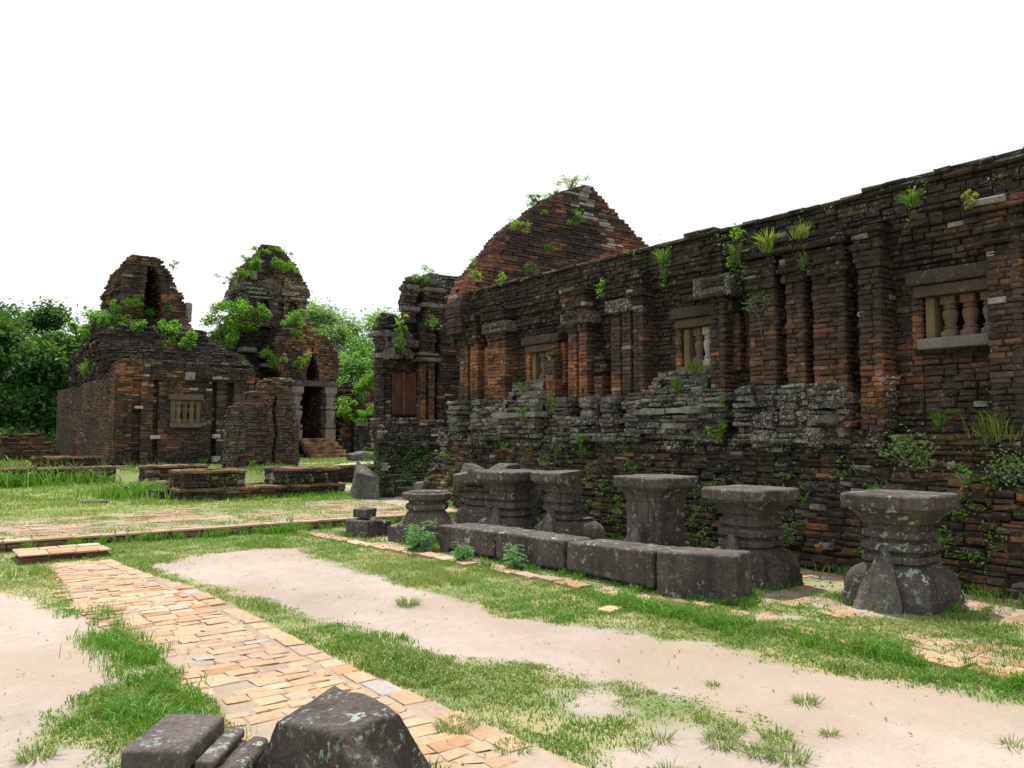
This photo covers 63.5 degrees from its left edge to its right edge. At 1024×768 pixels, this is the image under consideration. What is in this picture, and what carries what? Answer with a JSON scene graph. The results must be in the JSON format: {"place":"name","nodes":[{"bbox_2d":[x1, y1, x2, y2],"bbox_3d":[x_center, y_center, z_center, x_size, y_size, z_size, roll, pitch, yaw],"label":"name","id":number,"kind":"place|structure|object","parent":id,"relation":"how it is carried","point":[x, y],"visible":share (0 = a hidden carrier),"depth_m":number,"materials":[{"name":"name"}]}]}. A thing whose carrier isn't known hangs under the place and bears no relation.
{"place":"outdoors","nodes":[
{"label":"outdoors","id":0,"kind":"place"},
{"bbox_2d":[0,501,408,538],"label":"paved terrace","id":1,"kind":"structure","parent":0,"point":[64,528],"depth_m":13.70,"materials":[{"name":"brick"}]},
{"bbox_2d":[35,559,585,767],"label":"path","id":2,"kind":"structure","parent":0,"point":[297,673],"depth_m":5.79,"materials":[{"name":"brick"}]},
{"bbox_2d":[0,457,1023,767],"bbox_3d":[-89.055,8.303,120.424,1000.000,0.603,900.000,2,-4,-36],"label":"ground","id":3,"kind":"structure","parent":0,"point":[940,727],"depth_m":5.55,"materials":[{"name":"sand"}]},
{"bbox_2d":[0,310,41,433],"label":"tree","id":4,"kind":"object","parent":3,"relation":"on","point":[8,332],"visible":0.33,"depth_m":42.48,"materials":[{"name":"green plant"}]},
{"bbox_2d":[0,298,47,431],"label":"tree","id":5,"kind":"object","parent":3,"relation":"on","point":[13,311],"visible":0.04,"depth_m":49.10,"materials":[{"name":"green plant"}]},
{"bbox_2d":[0,424,56,449],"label":"undergrowth","id":6,"kind":"object","parent":3,"relation":"on","point":[10,428],"visible":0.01,"depth_m":39.61,"materials":[{"name":"green plant"}]},
{"bbox_2d":[0,433,62,461],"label":"stepped wall","id":7,"kind":"structure","parent":3,"relation":"on","point":[28,446],"depth_m":29.46,"materials":[{"name":"brick"}]},
{"bbox_2d":[0,321,82,443],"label":"tree","id":8,"kind":"object","parent":3,"relation":"on","point":[51,353],"visible":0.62,"depth_m":41.24,"materials":[{"name":"green plant"}]},
{"bbox_2d":[0,296,83,396],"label":"tree","id":9,"kind":"object","parent":3,"relation":"on","point":[49,316],"visible":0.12,"depth_m":52.51,"materials":[{"name":"green plant"}]},
{"bbox_2d":[12,543,111,563],"bbox_3d":[-5.785,2.180,10.628,1.033,0.143,0.801,2,-4,-36],"label":"stone step","id":10,"kind":"object","parent":3,"relation":"on","point":[34,555],"visible":0.89,"depth_m":10.44,"materials":[{"name":"stone"}]},
{"bbox_2d":[31,455,101,466],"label":"brick slab","id":11,"kind":"structure","parent":3,"relation":"on","point":[85,461],"depth_m":24.49,"materials":[{"name":"brick"}]},
{"bbox_2d":[0,465,134,482],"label":"retaining wall","id":12,"kind":"structure","parent":3,"relation":"on","point":[110,468],"depth_m":22.68,"materials":[{"name":"brick"}]},
{"bbox_2d":[55,254,260,465],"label":"ruined temple","id":13,"kind":"structure","parent":3,"relation":"on","point":[144,396],"depth_m":26.93,"materials":[{"name":"brick"}]},
{"bbox_2d":[64,319,90,342],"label":"bush","id":14,"kind":"object","parent":13,"relation":"on","point":[73,326],"visible":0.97,"depth_m":27.65,"materials":[{"name":"green plant"}]},
{"bbox_2d":[80,308,109,334],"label":"bush","id":15,"kind":"object","parent":13,"relation":"on","point":[94,324],"visible":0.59,"depth_m":27.94,"materials":[{"name":"green plant"}]},
{"bbox_2d":[95,305,133,325],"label":"bush","id":16,"kind":"object","parent":13,"relation":"on","point":[112,319],"visible":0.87,"depth_m":27.49,"materials":[{"name":"green plant"}]},
{"bbox_2d":[121,294,143,312],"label":"bush","id":17,"kind":"object","parent":13,"relation":"on","point":[131,304],"visible":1,"depth_m":27.97,"materials":[{"name":"green plant"}]},
{"bbox_2d":[136,304,172,326],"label":"bush","id":18,"kind":"object","parent":13,"relation":"on","point":[150,320],"visible":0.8,"depth_m":28.66,"materials":[{"name":"green plant"}]},
{"bbox_2d":[136,319,183,335],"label":"bush","id":19,"kind":"object","parent":13,"relation":"on","point":[174,322],"visible":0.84,"depth_m":27.75,"materials":[{"name":"green plant"}]},
{"bbox_2d":[163,331,199,350],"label":"bush","id":20,"kind":"object","parent":13,"relation":"on","point":[188,339],"visible":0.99,"depth_m":27.65,"materials":[{"name":"green plant"}]},
{"bbox_2d":[168,394,203,427],"bbox_3d":[-10.482,0.867,26.529,1.085,1.066,0.356,2,-4,-36],"label":"window","id":21,"kind":"structure","parent":13,"relation":"in","point":[185,408],"depth_m":26.47,"materials":[{"name":"stone"}]},
{"bbox_2d":[206,329,223,343],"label":"bush","id":22,"kind":"object","parent":13,"relation":"on","point":[214,335],"visible":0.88,"depth_m":33.19,"materials":[{"name":"green plant"}]},
{"bbox_2d":[129,463,209,487],"bbox_3d":[-8.462,2.354,20.555,1.962,0.694,1.971,2,-4,-36],"label":"brick ledge","id":23,"kind":"object","parent":3,"relation":"on","point":[160,473],"visible":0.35,"depth_m":20.61,"materials":[{"name":"brick"}]},
{"bbox_2d":[121,714,267,767],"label":"carved stone","id":24,"kind":"object","parent":3,"relation":"on","point":[186,741],"visible":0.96,"depth_m":3.43,"materials":[{"name":"stone"}]},
{"bbox_2d":[0,510,456,552],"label":"terrace kerb","id":25,"kind":"structure","parent":3,"relation":"on","point":[60,541],"depth_m":12.39,"materials":[{"name":"brick"}]},
{"bbox_2d":[164,465,345,501],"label":"brick platform","id":26,"kind":"structure","parent":3,"relation":"on","point":[191,484],"depth_m":18.21,"materials":[{"name":"brick"}]},
{"bbox_2d":[221,377,299,467],"bbox_3d":[-7.368,1.217,24.355,2.041,2.821,1.124,2,-4,-36],"label":"wall stub","id":27,"kind":"object","parent":3,"relation":"on","point":[267,406],"depth_m":24.01,"materials":[{"name":"brick"}]},
{"bbox_2d":[209,244,346,457],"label":"temple tower","id":28,"kind":"structure","parent":3,"relation":"on","point":[314,385],"depth_m":35.26,"materials":[{"name":"brick"}]},
{"bbox_2d":[201,304,241,341],"bbox_3d":[-11.743,-2.439,33.674,1.713,1.450,1.744,2,-4,-36],"label":"bush","id":29,"kind":"object","parent":28,"relation":"on","point":[223,329],"visible":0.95,"depth_m":33.37,"materials":[{"name":"green plant"}]},
{"bbox_2d":[199,297,255,327],"bbox_3d":[-11.565,-2.914,34.023,2.492,1.371,1.675,2,-4,-36],"label":"bush","id":30,"kind":"object","parent":28,"relation":"on","point":[225,305],"visible":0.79,"depth_m":33.95,"materials":[{"name":"green plant"}]},
{"bbox_2d":[235,266,255,281],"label":"bush","id":31,"kind":"object","parent":28,"relation":"on","point":[243,273],"visible":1,"depth_m":35.05,"materials":[{"name":"green plant"}]},
{"bbox_2d":[229,303,272,332],"bbox_3d":[-10.769,-2.733,34.061,1.116,1.282,1.852,-2,-4,31],"label":"bush","id":32,"kind":"object","parent":28,"relation":"on","point":[246,327],"visible":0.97,"depth_m":34.13,"materials":[{"name":"green plant"}]},
{"bbox_2d":[258,348,282,364],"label":"bush","id":33,"kind":"object","parent":28,"relation":"on","point":[267,352],"visible":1,"depth_m":33.76,"materials":[{"name":"green plant"}]},
{"bbox_2d":[269,257,288,273],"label":"bush","id":34,"kind":"object","parent":28,"relation":"on","point":[281,266],"visible":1,"depth_m":35.96,"materials":[{"name":"green plant"}]},
{"bbox_2d":[280,309,306,333],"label":"bush","id":35,"kind":"object","parent":28,"relation":"on","point":[295,319],"visible":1,"depth_m":33.98,"materials":[{"name":"green plant"}]},
{"bbox_2d":[279,350,313,369],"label":"bush","id":36,"kind":"object","parent":28,"relation":"on","point":[303,361],"visible":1,"depth_m":33.93,"materials":[{"name":"green plant"}]},
{"bbox_2d":[289,380,346,457],"bbox_3d":[-8.025,1.458,34.310,2.127,3.238,1.618,2,-4,-36],"label":"doorway","id":37,"kind":"structure","parent":28,"relation":"in","point":[326,446],"depth_m":34.35,"materials":[{"name":"stone"}]},
{"bbox_2d":[335,396,359,422],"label":"bush","id":38,"kind":"object","parent":28,"relation":"on","point":[344,411],"visible":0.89,"depth_m":36.36,"materials":[{"name":"green plant"}]},
{"bbox_2d":[306,290,367,359],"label":"tree","id":39,"kind":"object","parent":3,"relation":"on","point":[320,316],"visible":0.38,"depth_m":58.15,"materials":[{"name":"green plant"}]},
{"bbox_2d":[256,686,430,767],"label":"boulder","id":40,"kind":"object","parent":3,"relation":"on","point":[334,727],"visible":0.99,"depth_m":3.32,"materials":[{"name":"stone"}]},
{"bbox_2d":[319,464,375,482],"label":"brick parapet","id":41,"kind":"structure","parent":3,"relation":"on","point":[346,474],"depth_m":23.65,"materials":[{"name":"brick"}]},
{"bbox_2d":[335,380,376,453],"bbox_3d":[-7.216,1.635,38.641,3.882,3.640,3.414,2,-4,-36],"label":"overgrown ruin","id":42,"kind":"object","parent":3,"relation":"on","point":[352,436],"visible":0.27,"depth_m":37.12,"materials":[{"name":"brick"}]},
{"bbox_2d":[354,403,373,423],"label":"bush","id":43,"kind":"object","parent":42,"relation":"on","point":[364,414],"visible":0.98,"depth_m":36.37,"materials":[{"name":"green plant"}]},
{"bbox_2d":[352,381,375,405],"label":"bush","id":44,"kind":"object","parent":42,"relation":"on","point":[361,399],"visible":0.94,"depth_m":37.47,"materials":[{"name":"green plant"}]},
{"bbox_2d":[354,369,374,392],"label":"bush","id":45,"kind":"object","parent":42,"relation":"on","point":[370,375],"visible":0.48,"depth_m":37.87,"materials":[{"name":"green plant"}]},
{"bbox_2d":[337,347,374,389],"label":"tree","id":46,"kind":"object","parent":3,"relation":"on","point":[349,367],"visible":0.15,"depth_m":51.95,"materials":[{"name":"green plant"}]},
{"bbox_2d":[337,332,375,379],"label":"tree","id":47,"kind":"object","parent":3,"relation":"on","point":[356,345],"visible":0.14,"depth_m":56.01,"materials":[{"name":"green plant"}]},
{"bbox_2d":[347,451,374,460],"bbox_3d":[-5.415,2.658,30.080,1.098,0.445,0.629,2,-4,-36],"label":"rubble stone","id":48,"kind":"object","parent":3,"relation":"on","point":[357,455],"visible":0.49,"depth_m":29.79,"materials":[{"name":"stone"}]},
{"bbox_2d":[349,461,380,498],"bbox_3d":[-3.287,2.145,18.345,0.745,0.875,0.570,0,-3,0],"label":"pointed stone","id":49,"kind":"object","parent":3,"relation":"on","point":[365,483],"visible":0.84,"depth_m":18.17,"materials":[{"name":"stone"}]},
{"bbox_2d":[357,346,375,378],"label":"tree","id":50,"kind":"object","parent":3,"relation":"on","point":[368,360],"visible":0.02,"depth_m":52.27,"materials":[{"name":"green plant"}]},
{"bbox_2d":[345,506,390,537],"bbox_3d":[-2.219,2.152,12.839,0.486,0.487,0.640,-2,-4,26],"label":"carved fragment","id":51,"kind":"object","parent":3,"relation":"on","point":[363,523],"visible":0.9,"depth_m":12.64,"materials":[{"name":"stone"}]},
{"bbox_2d":[350,304,400,349],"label":"tree","id":52,"kind":"object","parent":3,"relation":"on","point":[373,322],"visible":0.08,"depth_m":58.34,"materials":[{"name":"green plant"}]},
{"bbox_2d":[368,273,459,497],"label":"gate tower","id":53,"kind":"structure","parent":3,"relation":"on","point":[416,381],"depth_m":20.52,"materials":[{"name":"brick"}]},
{"bbox_2d":[391,314,408,337],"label":"leafy plant","id":54,"kind":"object","parent":53,"relation":"attached to","point":[401,328],"visible":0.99,"depth_m":20.00,"materials":[{"name":"green plant"}]},
{"bbox_2d":[396,373,410,414],"bbox_3d":[-2.751,0.257,20.591,0.679,1.040,0.144,2,-4,-36],"label":"false door","id":55,"kind":"structure","parent":53,"relation":"in","point":[398,375],"depth_m":20.52,"materials":[{"name":"wood"}]},
{"bbox_2d":[410,264,434,291],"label":"bush","id":56,"kind":"object","parent":53,"relation":"on","point":[413,276],"visible":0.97,"depth_m":20.75,"materials":[{"name":"green plant"}]},
{"bbox_2d":[388,490,456,544],"bbox_3d":[-1.253,1.965,12.181,0.888,0.798,0.887,2,-4,-36],"label":"round pedestal","id":57,"kind":"object","parent":3,"relation":"on","point":[425,505],"visible":0.69,"depth_m":11.93,"materials":[{"name":"stone"}]},
{"bbox_2d":[439,523,522,556],"bbox_3d":[-0.405,2.016,10.824,0.562,0.323,1.168,3,-4,-40],"label":"stone block","id":58,"kind":"object","parent":3,"relation":"on","point":[480,538],"depth_m":10.61,"materials":[{"name":"stone"}]},
{"bbox_2d":[453,463,519,523],"bbox_3d":[-0.413,1.862,13.529,0.898,1.115,0.897,-2,-4,36],"label":"pedestal","id":59,"kind":"object","parent":3,"relation":"on","point":[473,509],"visible":0.36,"depth_m":13.29,"materials":[{"name":"stone"}]},
{"bbox_2d":[0,531,998,767],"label":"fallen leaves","id":60,"kind":"object","parent":3,"relation":"on","point":[110,752],"visible":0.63,"depth_m":6.03,"materials":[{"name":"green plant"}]},
{"bbox_2d":[473,469,543,529],"bbox_3d":[-0.072,1.792,11.959,0.840,1.078,0.960,-3,-4,38],"label":"pedestal","id":61,"kind":"object","parent":3,"relation":"on","point":[509,496],"visible":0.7,"depth_m":11.75,"materials":[{"name":"stone"}]},
{"bbox_2d":[0,453,1023,767],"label":"grass","id":62,"kind":"structure","parent":3,"relation":"on","point":[116,707],"depth_m":6.50,"materials":[{"name":"plant"}]},
{"bbox_2d":[3,559,1020,767],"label":"pebbles","id":63,"kind":"object","parent":3,"relation":"on","point":[476,648],"visible":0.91,"depth_m":5.53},
{"bbox_2d":[39,519,1023,767],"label":"clover","id":64,"kind":"object","parent":3,"relation":"on","point":[544,709],"visible":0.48,"depth_m":6.78,"materials":[{"name":"green plant"}]},
{"bbox_2d":[530,484,542,517],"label":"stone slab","id":65,"kind":"structure","parent":3,"relation":"on","point":[536,491],"depth_m":13.89,"materials":[{"name":"stone"}]},
{"bbox_2d":[496,529,590,568],"bbox_3d":[0.366,1.964,9.917,0.515,0.347,1.163,3,-5,-43],"label":"stone block","id":66,"kind":"object","parent":3,"relation":"on","point":[546,549],"depth_m":9.68,"materials":[{"name":"stone"}]},
{"bbox_2d":[530,470,605,539],"bbox_3d":[0.731,1.759,11.456,0.989,1.092,0.869,2,-4,-36],"label":"pedestal","id":67,"kind":"object","parent":3,"relation":"on","point":[564,508],"visible":0.84,"depth_m":11.25,"materials":[{"name":"stone"}]},
{"bbox_2d":[598,605,622,613],"bbox_3d":[0.883,2.030,7.446,0.151,0.044,0.229,-2,-4,36],"label":"flat paver","id":68,"kind":"object","parent":3,"relation":"on","point":[608,609],"visible":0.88,"depth_m":7.40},
{"bbox_2d":[199,173,1023,586],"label":"weeds","id":69,"kind":"object","parent":3,"relation":"on","point":[661,473],"visible":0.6,"depth_m":12.48,"materials":[{"name":"green plant"}]},
{"bbox_2d":[298,530,1020,678],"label":"kerb","id":70,"kind":"structure","parent":3,"relation":"on","point":[517,573],"depth_m":8.88,"materials":[{"name":"stone"}]},
{"bbox_2d":[421,147,1023,599],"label":"brick hall","id":71,"kind":"structure","parent":3,"relation":"on","point":[889,317],"depth_m":10.68,"materials":[{"name":"brick"}]},
{"bbox_2d":[508,216,531,233],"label":"bush","id":72,"kind":"object","parent":71,"relation":"on","point":[522,223],"visible":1,"depth_m":17.41,"materials":[{"name":"green plant"}]},
{"bbox_2d":[525,194,549,207],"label":"bush","id":73,"kind":"object","parent":71,"relation":"on","point":[534,200],"visible":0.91,"depth_m":18.30,"materials":[{"name":"green plant"}]},
{"bbox_2d":[521,332,568,384],"bbox_3d":[0.671,-0.424,15.080,0.436,0.936,1.148,2,-4,-36],"label":"window","id":74,"kind":"structure","parent":71,"relation":"in","point":[536,348],"depth_m":15.12,"materials":[{"name":"stone"}]},
{"bbox_2d":[554,173,589,188],"bbox_3d":[1.326,-4.623,18.971,0.897,0.433,0.556,2,-4,-36],"label":"sapling","id":75,"kind":"object","parent":71,"relation":"on","point":[572,185],"visible":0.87,"depth_m":18.92,"materials":[{"name":"green plant"}]},
{"bbox_2d":[566,208,587,224],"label":"bush","id":76,"kind":"object","parent":71,"relation":"on","point":[577,213],"visible":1,"depth_m":18.37,"materials":[{"name":"green plant"}]},
{"bbox_2d":[648,234,672,277],"bbox_3d":[2.193,-1.897,12.283,0.291,0.671,0.543,1,-3,-16],"label":"grass tuft","id":77,"kind":"object","parent":71,"relation":"on","point":[662,258],"visible":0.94,"depth_m":12.27,"materials":[{"name":"green plant"}]},
{"bbox_2d":[668,371,683,398],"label":"grass tuft","id":78,"kind":"object","parent":71,"relation":"on","point":[677,385],"visible":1,"depth_m":11.71,"materials":[{"name":"green plant"}]},
{"bbox_2d":[682,355,703,382],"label":"grass tuft","id":79,"kind":"object","parent":71,"relation":"on","point":[693,368],"visible":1,"depth_m":11.61,"materials":[{"name":"green plant"}]},
{"bbox_2d":[669,300,744,375],"bbox_3d":[2.892,-0.639,12.080,0.434,1.017,1.221,2,-4,-36],"label":"window","id":80,"kind":"structure","parent":71,"relation":"in","point":[691,322],"depth_m":12.15,"materials":[{"name":"stone"}]},
{"bbox_2d":[704,422,727,441],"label":"bush","id":81,"kind":"object","parent":71,"relation":"on","point":[722,425],"visible":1,"depth_m":11.08,"materials":[{"name":"green plant"}]},
{"bbox_2d":[724,228,745,293],"bbox_3d":[2.977,-1.648,11.104,0.343,0.893,0.226,-3,-4,42],"label":"hanging weed","id":82,"kind":"object","parent":71,"relation":"hanging from","point":[734,254],"visible":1,"depth_m":11.10,"materials":[{"name":"green plant"}]},
{"bbox_2d":[741,293,772,340],"bbox_3d":[3.205,-0.879,10.800,0.234,0.646,0.486,2,-4,-36],"label":"sapling","id":83,"kind":"object","parent":71,"relation":"on","point":[750,301],"visible":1,"depth_m":10.79,"materials":[{"name":"green plant"}]},
{"bbox_2d":[750,228,781,252],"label":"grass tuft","id":84,"kind":"object","parent":71,"relation":"attached to","point":[766,245],"visible":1,"depth_m":10.64,"materials":[{"name":"green plant"}]},
{"bbox_2d":[778,516,804,547],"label":"shrub","id":85,"kind":"object","parent":71,"relation":"on","point":[786,534],"visible":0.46,"depth_m":9.84,"materials":[{"name":"green plant"}]},
{"bbox_2d":[788,217,812,246],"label":"grass tuft","id":86,"kind":"object","parent":71,"relation":"on","point":[803,232],"visible":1,"depth_m":10.34,"materials":[{"name":"green plant"}]},
{"bbox_2d":[793,243,809,276],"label":"hanging weed","id":87,"kind":"object","parent":71,"relation":"hanging from","point":[804,258],"visible":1,"depth_m":10.31,"materials":[{"name":"green plant"}]},
{"bbox_2d":[893,176,925,220],"bbox_3d":[4.449,-2.081,9.259,0.247,0.519,0.456,2,-4,-36],"label":"grass tuft","id":88,"kind":"object","parent":71,"relation":"on","point":[913,199],"visible":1,"depth_m":9.25,"materials":[{"name":"green plant"}]},
{"bbox_2d":[872,423,954,480],"bbox_3d":[4.247,0.727,8.810,0.252,0.623,0.875,2,-4,-34],"label":"shrub","id":89,"kind":"object","parent":71,"relation":"on","point":[913,458],"visible":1,"depth_m":8.83,"materials":[{"name":"green plant"}]},
{"bbox_2d":[923,404,951,436],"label":"grass tuft","id":90,"kind":"object","parent":71,"relation":"on","point":[940,421],"visible":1,"depth_m":8.78,"materials":[{"name":"green plant"}]},
{"bbox_2d":[935,525,954,552],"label":"leafy plant","id":91,"kind":"object","parent":71,"relation":"on","point":[942,540],"visible":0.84,"depth_m":8.39,"materials":[{"name":"green plant"}]},
{"bbox_2d":[905,260,1012,350],"bbox_3d":[5.090,-0.850,9.204,0.557,0.905,1.192,2,-4,-36],"label":"window","id":92,"kind":"structure","parent":71,"relation":"in","point":[954,298],"depth_m":9.27,"materials":[{"name":"stone"}]},
{"bbox_2d":[947,465,974,489],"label":"leafy plant","id":93,"kind":"object","parent":71,"relation":"on","point":[965,478],"visible":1,"depth_m":8.38,"materials":[{"name":"green plant"}]},
{"bbox_2d":[961,189,978,209],"bbox_3d":[4.863,-1.945,8.775,0.250,0.209,0.186,2,-4,-36],"label":"sapling","id":94,"kind":"object","parent":71,"relation":"on","point":[974,196],"visible":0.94,"depth_m":8.74,"materials":[{"name":"green plant"}]},
{"bbox_2d":[958,388,1023,455],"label":"grass tuft","id":95,"kind":"object","parent":71,"relation":"on","point":[991,429],"visible":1,"depth_m":8.35,"materials":[{"name":"green plant"}]},
{"bbox_2d":[977,446,1023,490],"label":"shrub","id":96,"kind":"object","parent":71,"relation":"on","point":[1009,474],"visible":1,"depth_m":7.99,"materials":[{"name":"green plant"}]},
{"bbox_2d":[702,485,802,589],"bbox_3d":[2.526,1.635,8.892,0.958,1.042,0.836,2,-4,-36],"label":"pedestal","id":97,"kind":"object","parent":3,"relation":"on","point":[750,521],"visible":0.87,"depth_m":8.68,"materials":[{"name":"stone"}]},
{"bbox_2d":[763,557,802,590],"bbox_3d":[2.729,1.958,8.670,0.548,0.348,0.424,2,-4,-36],"label":"broken base","id":98,"kind":"object","parent":3,"relation":"on","point":[782,574],"visible":0.59,"depth_m":8.44,"materials":[{"name":"stone"}]},
{"bbox_2d":[0,0,1023,380],"label":"sky","id":99,"kind":"structure","parent":0,"point":[371,142],"materials":[{"name":"white"}]},
{"bbox_2d":[324,525,1023,671],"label":"brick pavement","id":100,"kind":"structure","parent":0,"point":[842,610],"depth_m":7.35,"materials":[{"name":"brick"}]},
{"bbox_2d":[403,520,438,551],"bbox_3d":[-1.218,2.023,10.959,0.574,0.445,0.445,2,-4,-36],"label":"feathery weed","id":101,"kind":"object","parent":100,"relation":"on","point":[420,543],"visible":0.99,"depth_m":10.89,"materials":[{"name":"green plant"}]},
{"bbox_2d":[450,541,474,560],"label":"feathery weed","id":102,"kind":"object","parent":100,"relation":"on","point":[465,555],"visible":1,"depth_m":10.13,"materials":[{"name":"green plant"}]},
{"bbox_2d":[503,543,528,569],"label":"feathery weed","id":103,"kind":"object","parent":100,"relation":"on","point":[514,562],"visible":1,"depth_m":9.57,"materials":[{"name":"green plant"}]},
{"bbox_2d":[567,539,676,587],"bbox_3d":[1.202,1.888,8.894,0.517,0.377,1.350,2,-4,-36],"label":"stone block","id":104,"kind":"object","parent":100,"relation":"on","point":[627,562],"depth_m":8.68,"materials":[{"name":"stone"}]},
{"bbox_2d":[613,474,697,546],"bbox_3d":[1.712,1.677,10.132,0.965,1.102,0.848,2,-4,-36],"label":"pedestal","id":105,"kind":"object","parent":100,"relation":"on","point":[655,508],"visible":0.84,"depth_m":9.91,"materials":[{"name":"stone"}]},
{"bbox_2d":[657,547,752,604],"bbox_3d":[1.884,1.863,8.117,0.818,0.476,0.494,-2,-4,35],"label":"stone block","id":106,"kind":"object","parent":100,"relation":"on","point":[682,572],"depth_m":7.92,"materials":[{"name":"stone"}]},
{"bbox_2d":[840,489,964,615],"bbox_3d":[3.595,1.553,7.721,0.988,1.073,0.875,2,-4,-36],"label":"pedestal","id":107,"kind":"object","parent":100,"relation":"on","point":[900,569],"visible":0.99,"depth_m":7.48,"materials":[{"name":"stone"}]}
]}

